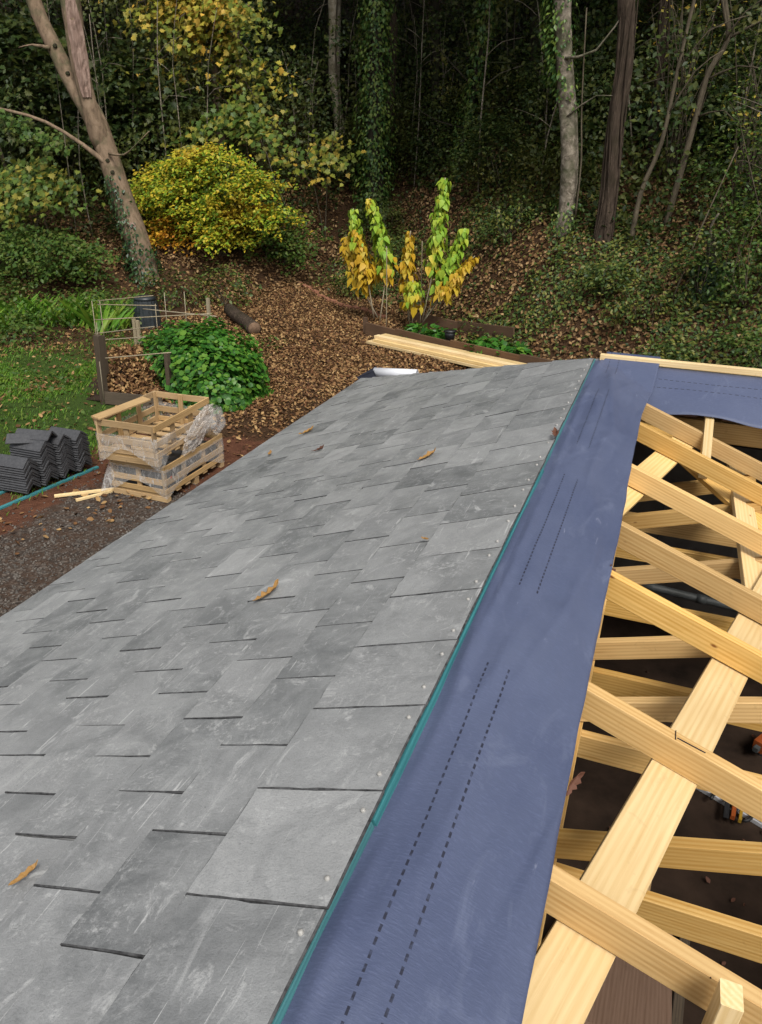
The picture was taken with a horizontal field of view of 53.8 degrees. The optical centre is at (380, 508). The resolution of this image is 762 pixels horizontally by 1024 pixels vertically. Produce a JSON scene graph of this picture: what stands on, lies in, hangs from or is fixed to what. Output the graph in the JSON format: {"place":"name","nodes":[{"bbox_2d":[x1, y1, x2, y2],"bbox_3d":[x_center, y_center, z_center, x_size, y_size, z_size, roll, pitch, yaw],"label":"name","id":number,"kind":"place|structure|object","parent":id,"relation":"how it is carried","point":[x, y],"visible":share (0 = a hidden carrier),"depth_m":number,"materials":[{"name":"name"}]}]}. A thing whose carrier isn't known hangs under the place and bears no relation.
{"place":"outdoors","nodes":[
{"label":"outdoors","id":0,"kind":"place"},
{"bbox_2d":[0,327,151,515],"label":"lawn grass","id":1,"kind":"structure","parent":0,"point":[56,391],"depth_m":12.84,"materials":[{"name":"green plant"}]},
{"bbox_2d":[0,482,40,493],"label":"ridge tile","id":2,"kind":"object","parent":1,"relation":"on","point":[32,484],"visible":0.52,"depth_m":8.73,"materials":[{"name":"concrete"}]},
{"bbox_2d":[0,480,40,491],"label":"ridge tile","id":3,"kind":"object","parent":2,"relation":"on","point":[13,488],"visible":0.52,"depth_m":8.72,"materials":[{"name":"concrete"}]},
{"bbox_2d":[0,477,40,489],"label":"ridge tile","id":4,"kind":"object","parent":3,"relation":"on","point":[20,487],"visible":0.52,"depth_m":8.70,"materials":[{"name":"concrete"}]},
{"bbox_2d":[0,475,39,486],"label":"ridge tile","id":5,"kind":"object","parent":4,"relation":"on","point":[16,484],"visible":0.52,"depth_m":8.69,"materials":[{"name":"concrete"}]},
{"bbox_2d":[0,473,39,484],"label":"ridge tile","id":6,"kind":"object","parent":5,"relation":"on","point":[15,481],"visible":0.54,"depth_m":8.68,"materials":[{"name":"concrete"}]},
{"bbox_2d":[0,470,39,481],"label":"ridge tile","id":7,"kind":"object","parent":6,"relation":"on","point":[28,476],"visible":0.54,"depth_m":8.66,"materials":[{"name":"concrete"}]},
{"bbox_2d":[0,468,38,479],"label":"ridge tile","id":8,"kind":"object","parent":7,"relation":"on","point":[12,476],"visible":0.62,"depth_m":8.65,"materials":[{"name":"concrete"}]},
{"bbox_2d":[0,465,38,476],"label":"ridge tile","id":9,"kind":"object","parent":8,"relation":"on","point":[27,471],"visible":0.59,"depth_m":8.63,"materials":[{"name":"concrete"}]},
{"bbox_2d":[0,463,37,474],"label":"ridge tile","id":10,"kind":"object","parent":9,"relation":"on","point":[11,471],"visible":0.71,"depth_m":8.62,"materials":[{"name":"concrete"}]},
{"bbox_2d":[0,460,37,471],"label":"ridge tile","id":11,"kind":"object","parent":10,"relation":"on","point":[19,470],"visible":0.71,"depth_m":8.61,"materials":[{"name":"concrete"}]},
{"bbox_2d":[0,454,36,469],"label":"ridge tile","id":12,"kind":"object","parent":11,"relation":"on","point":[14,462],"visible":1,"depth_m":8.62,"materials":[{"name":"concrete"}]},
{"bbox_2d":[0,0,761,616],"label":"ground","id":13,"kind":"structure","parent":0,"point":[78,402],"depth_m":14.83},
{"bbox_2d":[0,303,64,347],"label":"weed clump","id":14,"kind":"object","parent":13,"relation":"on","point":[6,335],"visible":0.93,"depth_m":15.34,"materials":[{"name":"green plant"}]},
{"bbox_2d":[0,108,82,202],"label":"hanging ash","id":15,"kind":"object","parent":13,"relation":"on","point":[39,136],"visible":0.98,"depth_m":17.34,"materials":[{"name":"green plant"}]},
{"bbox_2d":[0,466,98,509],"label":"teal batten","id":16,"kind":"object","parent":13,"relation":"on","point":[45,488],"visible":1,"depth_m":8.92,"materials":[{"name":"teal wood"}]},
{"bbox_2d":[0,154,105,250],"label":"bush","id":17,"kind":"object","parent":13,"relation":"on","point":[31,176],"visible":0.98,"depth_m":18.06,"materials":[{"name":"green plant"}]},
{"bbox_2d":[0,265,113,333],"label":"weed clump","id":18,"kind":"object","parent":13,"relation":"on","point":[14,298],"visible":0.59,"depth_m":16.32,"materials":[{"name":"green plant"}]},
{"bbox_2d":[0,223,125,288],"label":"bush","id":19,"kind":"object","parent":13,"relation":"on","point":[11,240],"visible":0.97,"depth_m":17.64,"materials":[{"name":"green plant"}]},
{"bbox_2d":[0,287,144,334],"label":"tall grass","id":20,"kind":"structure","parent":13,"relation":"on","point":[87,318],"depth_m":16.23,"materials":[{"name":"green plant"}]},
{"bbox_2d":[0,0,164,290],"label":"leaning tree","id":21,"kind":"object","parent":13,"relation":"on","point":[74,74],"visible":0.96,"depth_m":17.43,"materials":[{"name":"brown plant"}]},
{"bbox_2d":[0,0,176,202],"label":"dark bush","id":22,"kind":"object","parent":13,"relation":"on","point":[15,28],"visible":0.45,"depth_m":20.11,"materials":[{"name":"green plant"}]},
{"bbox_2d":[0,462,208,613],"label":"gravel","id":23,"kind":"structure","parent":13,"relation":"on","point":[16,575],"depth_m":7.79,"materials":[{"name":"gravel"}]},
{"bbox_2d":[49,275,170,325],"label":"weed clump","id":24,"kind":"object","parent":13,"relation":"on","point":[92,292],"visible":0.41,"depth_m":16.46,"materials":[{"name":"green plant"}]},
{"bbox_2d":[85,362,167,407],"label":"compost soil","id":25,"kind":"structure","parent":13,"relation":"on","point":[95,396],"depth_m":12.49,"materials":[{"name":"brown soil"}]},
{"bbox_2d":[107,343,175,406],"bbox_3d":[-3.954,-2.616,13.256,1.914,0.597,3.905,-2,26,-6],"label":"leaf heap","id":26,"kind":"object","parent":25,"relation":"on","point":[126,349],"visible":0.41,"depth_m":12.37,"materials":[{"name":"brown plant"}]},
{"bbox_2d":[11,16,263,198],"bbox_3d":[-6.654,-10.645,21.063,6.061,5.216,4.859,10,27,18],"label":"dark bush","id":27,"kind":"object","parent":13,"relation":"on","point":[116,128],"visible":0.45,"depth_m":20.30,"materials":[{"name":"green plant"}]},
{"bbox_2d":[0,314,290,451],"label":"lawn weeds","id":28,"kind":"object","parent":13,"relation":"on","point":[51,389],"visible":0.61,"depth_m":13.05,"materials":[{"name":"green plant"}]},
{"bbox_2d":[133,295,161,328],"bbox_3d":[-5.079,-4.257,16.260,0.593,0.700,0.593,10,27,18],"label":"compost bin","id":29,"kind":"object","parent":13,"relation":"on","point":[140,311],"visible":0.74,"depth_m":16.06,"materials":[{"name":"plastic"}]},
{"bbox_2d":[91,293,216,407],"bbox_3d":[-4.031,-3.098,13.527,2.149,1.352,5.016,-7,27,-17],"label":"compost bay","id":30,"kind":"object","parent":13,"relation":"on","point":[102,368],"visible":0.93,"depth_m":11.87,"materials":[{"name":"wood"}]},
{"bbox_2d":[104,431,223,502],"bbox_3d":[-2.636,-0.550,9.155,0.859,0.442,1.396,10,27,18],"label":"wooden crate","id":31,"kind":"object","parent":13,"relation":"on","point":[176,470],"visible":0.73,"depth_m":8.79,"materials":[{"name":"beige wood"}]},
{"bbox_2d":[94,390,221,466],"bbox_3d":[-2.582,-0.970,8.934,0.940,0.514,1.400,9,26,16],"label":"wooden crate","id":32,"kind":"object","parent":31,"relation":"on","point":[141,454],"visible":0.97,"depth_m":8.66,"materials":[{"name":"beige wood"}]},
{"bbox_2d":[91,396,150,419],"bbox_3d":[-2.990,-1.160,8.662,0.130,0.020,0.805,20,31,20],"label":"loose plank","id":33,"kind":"object","parent":32,"relation":"on","point":[119,408],"visible":1,"depth_m":8.62,"materials":[{"name":"beige wood"}]},
{"bbox_2d":[130,262,220,310],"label":"weed clump","id":34,"kind":"object","parent":13,"relation":"on","point":[172,295],"visible":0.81,"depth_m":17.85,"materials":[{"name":"green plant"}]},
{"bbox_2d":[129,312,273,414],"bbox_3d":[-3.138,-2.689,12.794,2.152,1.284,3.619,-18,31,-35],"label":"hedge plant","id":35,"kind":"object","parent":13,"relation":"on","point":[220,369],"visible":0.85,"depth_m":11.98,"materials":[{"name":"green plant"}]},
{"bbox_2d":[97,0,312,171],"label":"maple tree","id":36,"kind":"object","parent":13,"relation":"on","point":[229,10],"visible":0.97,"depth_m":19.60,"materials":[{"name":"yellow plant"}]},
{"bbox_2d":[177,255,261,309],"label":"weed clump","id":37,"kind":"object","parent":13,"relation":"on","point":[235,285],"visible":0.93,"depth_m":17.74,"materials":[{"name":"green plant"}]},
{"bbox_2d":[127,93,312,215],"bbox_3d":[-4.207,-8.848,20.218,5.649,4.099,2.595,10,27,18],"label":"maple sapling","id":38,"kind":"object","parent":13,"relation":"on","point":[257,124],"visible":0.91,"depth_m":19.50,"materials":[{"name":"green plant"}]},
{"bbox_2d":[128,140,313,258],"bbox_3d":[-4.317,-7.750,19.249,5.316,3.060,3.222,10,27,18],"label":"yellow bush","id":39,"kind":"object","parent":13,"relation":"on","point":[203,211],"visible":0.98,"depth_m":18.84,"materials":[{"name":"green plant"}]},
{"bbox_2d":[0,288,459,554],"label":"yard leaves","id":40,"kind":"object","parent":13,"relation":"on","point":[98,498],"visible":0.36,"depth_m":13.45,"materials":[{"name":"brown plant"}]},
{"bbox_2d":[68,279,475,452],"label":"path leaves","id":41,"kind":"object","parent":13,"relation":"on","point":[328,323],"visible":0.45,"depth_m":15.21,"materials":[{"name":"brown plant"}]},
{"bbox_2d":[224,303,260,334],"bbox_3d":[-3.065,-4.159,16.467,0.312,0.345,1.913,-11,28,-24],"label":"log","id":42,"kind":"object","parent":41,"relation":"on","point":[235,314],"visible":0.94,"depth_m":16.08,"materials":[{"name":"brown wood"}]},
{"bbox_2d":[236,201,332,276],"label":"green bush","id":43,"kind":"object","parent":13,"relation":"on","point":[289,237],"visible":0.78,"depth_m":19.63,"materials":[{"name":"green plant"}]},
{"bbox_2d":[268,129,370,237],"bbox_3d":[-1.629,-8.369,19.853,2.891,3.043,2.478,10,27,18],"label":"maple sapling","id":44,"kind":"object","parent":13,"relation":"on","point":[323,150],"visible":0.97,"depth_m":19.76,"materials":[{"name":"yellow plant"}]},
{"bbox_2d":[328,0,345,145],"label":"slim tree","id":45,"kind":"object","parent":13,"relation":"on","point":[334,12],"visible":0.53,"depth_m":22.88,"materials":[{"name":"brown plant"}]},
{"bbox_2d":[290,105,400,187],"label":"undergrowth bush","id":46,"kind":"object","parent":13,"relation":"on","point":[347,129],"visible":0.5,"depth_m":21.85,"materials":[{"name":"green plant"}]},
{"bbox_2d":[339,236,377,317],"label":"tall plant","id":47,"kind":"object","parent":13,"relation":"on","point":[347,254],"visible":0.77,"depth_m":16.21,"materials":[{"name":"yellow plant"}]},
{"bbox_2d":[324,270,392,300],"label":"bank shrub","id":48,"kind":"object","parent":13,"relation":"on","point":[346,292],"visible":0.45,"depth_m":18.69,"materials":[{"name":"green plant"}]},
{"bbox_2d":[348,208,376,317],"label":"tall plant","id":49,"kind":"object","parent":13,"relation":"on","point":[357,246],"visible":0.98,"depth_m":15.92,"materials":[{"name":"yellow plant"}]},
{"bbox_2d":[349,0,401,223],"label":"ivy tree","id":50,"kind":"object","parent":13,"relation":"on","point":[378,45],"visible":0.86,"depth_m":20.09,"materials":[{"name":"green plant"}]},
{"bbox_2d":[330,183,423,256],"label":"undergrowth bush","id":51,"kind":"object","parent":13,"relation":"on","point":[387,210],"visible":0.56,"depth_m":20.07,"materials":[{"name":"green plant"}]},
{"bbox_2d":[0,352,761,1023],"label":"garage","id":52,"kind":"structure","parent":13,"relation":"on","point":[350,756],"depth_m":1.87,"materials":[{"name":"stone"}]},
{"bbox_2d":[357,366,418,379],"bbox_3d":[0.053,-1.248,6.990,0.592,0.151,0.129,10,27,18],"label":"membrane roll","id":53,"kind":"object","parent":52,"relation":"on","point":[376,372],"visible":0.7,"depth_m":6.97,"materials":[{"name":"white plastic"}]},
{"bbox_2d":[584,933,672,1023],"bbox_3d":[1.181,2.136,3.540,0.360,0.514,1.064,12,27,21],"label":"plywood sheet","id":54,"kind":"object","parent":52,"relation":"on","point":[628,993],"depth_m":3.24,"materials":[{"name":"brown wood"}]},
{"bbox_2d":[672,937,689,1023],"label":"timber offcut","id":55,"kind":"object","parent":52,"relation":"on","point":[678,1000],"depth_m":3.55,"materials":[{"name":"brown wood"}]},
{"bbox_2d":[641,505,737,611],"bbox_3d":[2.023,0.274,4.710,0.643,0.756,0.062,10,27,18],"label":"pipe","id":56,"kind":"object","parent":52,"relation":"hanging from","point":[690,596],"visible":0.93,"depth_m":4.84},
{"bbox_2d":[0,0,761,262],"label":"background wood","id":57,"kind":"object","parent":13,"relation":"on","point":[608,10],"visible":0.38,"depth_m":20.10,"materials":[{"name":"green plant"}]},
{"bbox_2d":[0,102,761,366],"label":"bank leaves","id":58,"kind":"object","parent":13,"relation":"on","point":[598,332],"visible":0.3,"depth_m":16.96,"materials":[{"name":"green plant"}]},
{"bbox_2d":[364,198,398,320],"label":"tall plant","id":59,"kind":"object","parent":13,"relation":"on","point":[381,241],"visible":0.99,"depth_m":15.73,"materials":[{"name":"green plant"}]},
{"bbox_2d":[4,0,761,237],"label":"wood stems","id":60,"kind":"object","parent":13,"relation":"on","point":[484,85],"visible":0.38,"depth_m":19.59,"materials":[{"name":"brown plant"}]},
{"bbox_2d":[383,0,397,179],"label":"dark tree","id":61,"kind":"object","parent":13,"relation":"on","point":[393,25],"visible":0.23,"depth_m":21.07,"materials":[{"name":"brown plant"}]},
{"bbox_2d":[398,231,417,320],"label":"tall plant","id":62,"kind":"object","parent":13,"relation":"on","point":[407,267],"visible":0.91,"depth_m":15.69,"materials":[{"name":"yellow plant"}]},
{"bbox_2d":[400,280,425,322],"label":"tall plant","id":63,"kind":"object","parent":13,"relation":"on","point":[413,293],"visible":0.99,"depth_m":15.70,"materials":[{"name":"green plant"}]},
{"bbox_2d":[407,0,419,96],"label":"dark tree","id":64,"kind":"object","parent":13,"relation":"on","point":[412,6],"visible":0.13,"depth_m":24.95,"materials":[{"name":"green plant"}]},
{"bbox_2d":[366,340,484,367],"bbox_3d":[1.218,-2.807,14.095,3.855,0.050,0.148,21,32,35],"label":"timber board","id":65,"kind":"object","parent":13,"relation":"on","point":[371,342],"visible":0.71,"depth_m":14.33,"materials":[{"name":"beige wood"}]},
{"bbox_2d":[373,338,499,366],"bbox_3d":[1.349,-2.831,14.028,3.855,0.050,0.150,21,32,35],"label":"timber board","id":66,"kind":"object","parent":65,"relation":"on","point":[463,359],"visible":0.71,"depth_m":14.20,"materials":[{"name":"beige wood"}]},
{"bbox_2d":[374,334,518,365],"bbox_3d":[1.374,-2.918,14.090,3.855,0.050,0.148,21,32,35],"label":"timber board","id":67,"kind":"object","parent":66,"relation":"on","point":[449,351],"visible":0.74,"depth_m":14.16,"materials":[{"name":"beige wood"}]},
{"bbox_2d":[380,83,501,184],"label":"undergrowth bush","id":68,"kind":"object","parent":13,"relation":"on","point":[412,143],"visible":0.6,"depth_m":20.71,"materials":[{"name":"green plant"}]},
{"bbox_2d":[424,228,468,318],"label":"tall plant","id":69,"kind":"object","parent":13,"relation":"on","point":[452,260],"visible":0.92,"depth_m":15.34,"materials":[{"name":"green plant"}]},
{"bbox_2d":[422,256,479,322],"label":"tall plant","id":70,"kind":"object","parent":13,"relation":"on","point":[450,287],"visible":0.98,"depth_m":15.37,"materials":[{"name":"yellow plant"}]},
{"bbox_2d":[363,312,553,362],"bbox_3d":[1.930,-3.157,14.559,1.448,0.596,5.329,-21,33,-38],"label":"raised bed","id":71,"kind":"object","parent":13,"relation":"on","point":[371,329],"visible":0.42,"depth_m":15.04,"materials":[{"name":"brown wood"}]},
{"bbox_2d":[422,177,451,320],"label":"tall plant","id":72,"kind":"object","parent":71,"relation":"in","point":[439,215],"visible":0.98,"depth_m":15.18,"materials":[{"name":"green plant"}]},
{"bbox_2d":[413,0,518,184],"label":"ivy tree","id":73,"kind":"object","parent":13,"relation":"on","point":[479,67],"visible":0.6,"depth_m":18.88,"materials":[{"name":"green plant"}]},
{"bbox_2d":[418,45,553,150],"bbox_3d":[3.091,-10.616,19.604,4.037,3.076,3.439,10,27,18],"label":"undergrowth bush","id":74,"kind":"object","parent":13,"relation":"on","point":[490,86],"visible":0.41,"depth_m":19.44,"materials":[{"name":"green plant"}]},
{"bbox_2d":[422,91,579,206],"bbox_3d":[2.756,-8.383,17.950,4.273,2.784,2.908,10,27,18],"label":"undergrowth bush","id":75,"kind":"object","parent":13,"relation":"on","point":[490,147],"visible":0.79,"depth_m":17.77,"materials":[{"name":"green plant"}]},
{"bbox_2d":[456,177,545,251],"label":"bank shrub","id":76,"kind":"object","parent":13,"relation":"on","point":[505,220],"visible":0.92,"depth_m":16.52,"materials":[{"name":"green plant"}]},
{"bbox_2d":[301,90,761,368],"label":"bank ivy","id":77,"kind":"object","parent":13,"relation":"on","point":[613,245],"visible":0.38,"depth_m":14.89,"materials":[{"name":"green plant"}]},
{"bbox_2d":[530,0,540,81],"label":"dark tree","id":78,"kind":"object","parent":13,"relation":"on","point":[532,15],"visible":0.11,"depth_m":20.00,"materials":[{"name":"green plant"}]},
{"bbox_2d":[509,131,605,193],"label":"undergrowth bush","id":79,"kind":"object","parent":13,"relation":"on","point":[534,160],"visible":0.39,"depth_m":16.32,"materials":[{"name":"green plant"}]},
{"bbox_2d":[491,19,636,151],"bbox_3d":[4.373,-9.719,17.484,3.593,2.923,3.444,10,27,18],"label":"undergrowth bush","id":80,"kind":"object","parent":13,"relation":"on","point":[535,92],"visible":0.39,"depth_m":17.42,"materials":[{"name":"green plant"}]},
{"bbox_2d":[538,0,618,236],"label":"pale tree","id":81,"kind":"object","parent":13,"relation":"on","point":[559,41],"visible":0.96,"depth_m":14.69,"materials":[{"name":"grey plant"}]},
{"bbox_2d":[572,250,645,304],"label":"bank shrub","id":82,"kind":"object","parent":13,"relation":"on","point":[600,276],"visible":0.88,"depth_m":14.02,"materials":[{"name":"green plant"}]},
{"bbox_2d":[587,0,638,244],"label":"brown tree","id":83,"kind":"object","parent":13,"relation":"on","point":[613,148],"visible":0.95,"depth_m":14.27,"materials":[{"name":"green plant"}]},
{"bbox_2d":[530,35,700,156],"bbox_3d":[5.078,-8.926,16.387,2.796,2.514,3.290,-17,31,-34],"label":"undergrowth bush","id":84,"kind":"object","parent":13,"relation":"on","point":[595,113],"visible":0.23,"depth_m":16.37,"materials":[{"name":"green plant"}]},
{"bbox_2d":[578,264,714,340],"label":"bank shrub","id":85,"kind":"object","parent":13,"relation":"on","point":[622,306],"visible":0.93,"depth_m":13.35,"materials":[{"name":"green plant"}]},
{"bbox_2d":[638,0,669,173],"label":"vine tree","id":86,"kind":"object","parent":13,"relation":"on","point":[664,14],"visible":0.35,"depth_m":15.21,"materials":[{"name":"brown plant"}]},
{"bbox_2d":[636,329,707,362],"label":"bank shrub","id":87,"kind":"object","parent":13,"relation":"on","point":[659,351],"visible":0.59,"depth_m":12.61,"materials":[{"name":"green plant"}]},
{"bbox_2d":[628,0,748,241],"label":"sapling","id":88,"kind":"object","parent":13,"relation":"on","point":[646,178],"visible":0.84,"depth_m":13.77,"materials":[{"name":"brown plant"}]},
{"bbox_2d":[635,0,746,181],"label":"twig tangle","id":89,"kind":"object","parent":13,"relation":"on","point":[675,160],"visible":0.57,"depth_m":14.73,"materials":[{"name":"brown plant"}]},
{"bbox_2d":[628,0,761,146],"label":"undergrowth bush","id":90,"kind":"object","parent":13,"relation":"on","point":[703,58],"visible":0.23,"depth_m":15.74,"materials":[{"name":"green plant"}]},
{"bbox_2d":[638,202,759,315],"bbox_3d":[5.699,-4.316,13.169,2.247,1.952,2.180,10,27,18],"label":"bank shrub","id":91,"kind":"object","parent":13,"relation":"on","point":[687,258],"visible":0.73,"depth_m":13.07,"materials":[{"name":"green plant"}]},
{"bbox_2d":[648,1,761,183],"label":"undergrowth bush","id":92,"kind":"object","parent":13,"relation":"on","point":[741,62],"visible":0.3,"depth_m":14.85,"materials":[{"name":"green plant"}]},
{"bbox_2d":[649,59,761,247],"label":"bank shrub","id":93,"kind":"object","parent":13,"relation":"on","point":[736,174],"visible":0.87,"depth_m":13.41,"materials":[{"name":"green plant"}]},
{"bbox_2d":[678,213,739,306],"bbox_3d":[5.941,-4.243,13.452,1.134,1.959,1.211,-1,25,-4],"label":"ivy stump","id":94,"kind":"object","parent":13,"relation":"on","point":[710,268],"visible":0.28,"depth_m":13.33,"materials":[{"name":"green plant"}]},
{"bbox_2d":[663,0,761,224],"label":"sapling","id":95,"kind":"object","parent":13,"relation":"on","point":[702,92],"visible":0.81,"depth_m":13.72,"materials":[{"name":"brown plant"}]},
{"bbox_2d":[677,174,761,319],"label":"bank shrub","id":96,"kind":"object","parent":13,"relation":"on","point":[745,277],"visible":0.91,"depth_m":12.62,"materials":[{"name":"green plant"}]},
{"bbox_2d":[699,308,761,368],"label":"bank shrub","id":97,"kind":"object","parent":13,"relation":"on","point":[752,348],"visible":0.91,"depth_m":11.96,"materials":[{"name":"green plant"}]},
{"bbox_2d":[708,0,761,210],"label":"twig tangle","id":98,"kind":"object","parent":13,"relation":"on","point":[754,134],"visible":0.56,"depth_m":13.95,"materials":[{"name":"brown plant"}]},
{"bbox_2d":[714,65,761,260],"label":"twig tangle","id":99,"kind":"object","parent":13,"relation":"on","point":[739,114],"visible":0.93,"depth_m":12.85,"materials":[{"name":"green plant"}]},
{"bbox_3d":[1.534,-2.864,14.108,3.855,0.049,0.149,21,32,35],"label":"timber board","id":100,"kind":"object","parent":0,"visible":0},
{"bbox_2d":[381,333,526,364],"bbox_3d":[1.512,-2.958,14.185,3.855,0.050,0.148,21,32,35],"label":"timber board","id":101,"kind":"object","parent":100,"relation":"on","point":[459,350],"visible":0.53,"depth_m":14.25,"materials":[{"name":"beige wood"}]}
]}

